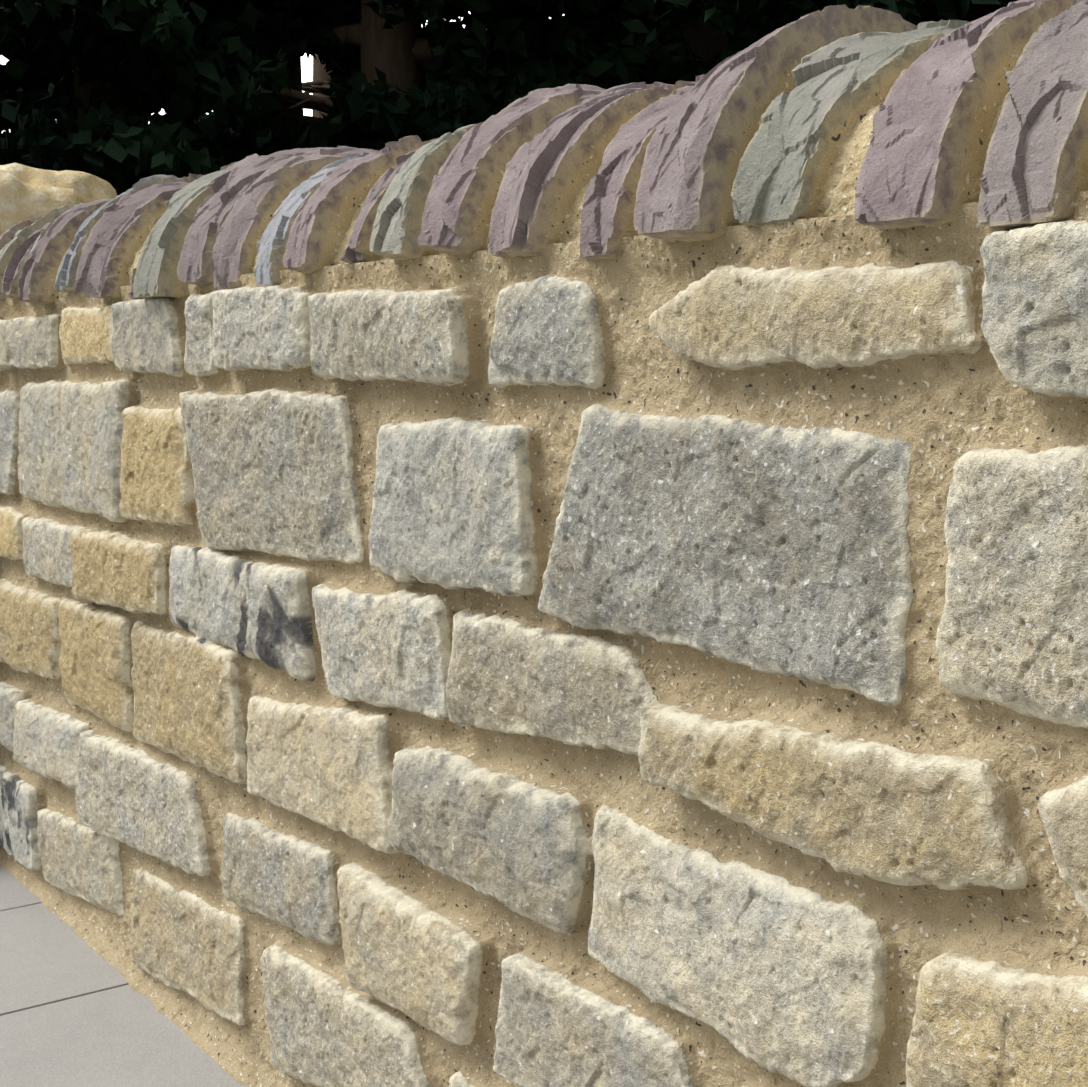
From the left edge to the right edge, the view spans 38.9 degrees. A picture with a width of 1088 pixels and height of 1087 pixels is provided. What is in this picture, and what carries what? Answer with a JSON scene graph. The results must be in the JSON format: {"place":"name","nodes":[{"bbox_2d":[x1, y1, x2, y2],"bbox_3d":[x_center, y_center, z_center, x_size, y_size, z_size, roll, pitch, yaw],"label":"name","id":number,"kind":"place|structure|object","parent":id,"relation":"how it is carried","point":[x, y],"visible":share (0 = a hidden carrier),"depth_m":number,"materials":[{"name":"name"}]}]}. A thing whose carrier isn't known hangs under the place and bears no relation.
{"place":"outdoors","nodes":[
{"label":"outdoors","id":0,"kind":"place"},
{"bbox_2d":[0,163,116,235],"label":"boulder","id":1,"kind":"object","parent":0,"point":[27,192],"visible":0.29,"depth_m":2.71,"materials":[{"name":"beige stone"}]},
{"bbox_2d":[0,865,247,1086],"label":"paving slabs","id":2,"kind":"structure","parent":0,"point":[76,1010],"depth_m":2.06,"materials":[{"name":"concrete"}]},
{"bbox_2d":[0,191,1087,1086],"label":"stone wall","id":3,"kind":"structure","parent":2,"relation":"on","point":[644,661],"depth_m":1.26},
{"bbox_2d":[0,12,563,132],"label":"sky","id":4,"kind":"structure","parent":0,"point":[306,64],"materials":[{"name":"white"}]},
{"label":"ground","id":5,"kind":"structure","parent":0,"visible":0},
{"bbox_2d":[0,16,443,151],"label":"tree","id":6,"kind":"object","parent":5,"relation":"on","point":[19,100],"depth_m":16.56,"materials":[{"name":"green plant"}]},
{"bbox_2d":[0,0,487,195],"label":"hedge","id":7,"kind":"object","parent":5,"relation":"on","point":[102,127],"visible":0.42,"depth_m":11.76,"materials":[{"name":"green plant"}]},
{"bbox_2d":[158,18,448,147],"bbox_3d":[-3.534,-10.860,24.707,8.768,17.364,7.471,-5,9,-35],"label":"conifer","id":8,"kind":"object","parent":5,"relation":"on","point":[318,86],"depth_m":23.81,"materials":[{"name":"green plant"}]},
{"bbox_2d":[126,0,702,189],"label":"tree","id":9,"kind":"object","parent":5,"relation":"on","point":[499,55],"visible":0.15,"depth_m":12.40,"materials":[{"name":"green plant"}]},
{"bbox_2d":[600,0,1017,87],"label":"tree","id":10,"kind":"object","parent":5,"relation":"on","point":[754,21],"visible":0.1,"depth_m":11.36,"materials":[{"name":"green plant"}]},
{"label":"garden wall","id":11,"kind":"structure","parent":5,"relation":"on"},
{"bbox_2d":[0,0,1087,303],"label":"wall coping","id":12,"kind":"object","parent":11,"relation":"on","point":[878,118],"visible":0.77,"depth_m":1.13,"materials":[{"name":"stone"}]}
]}

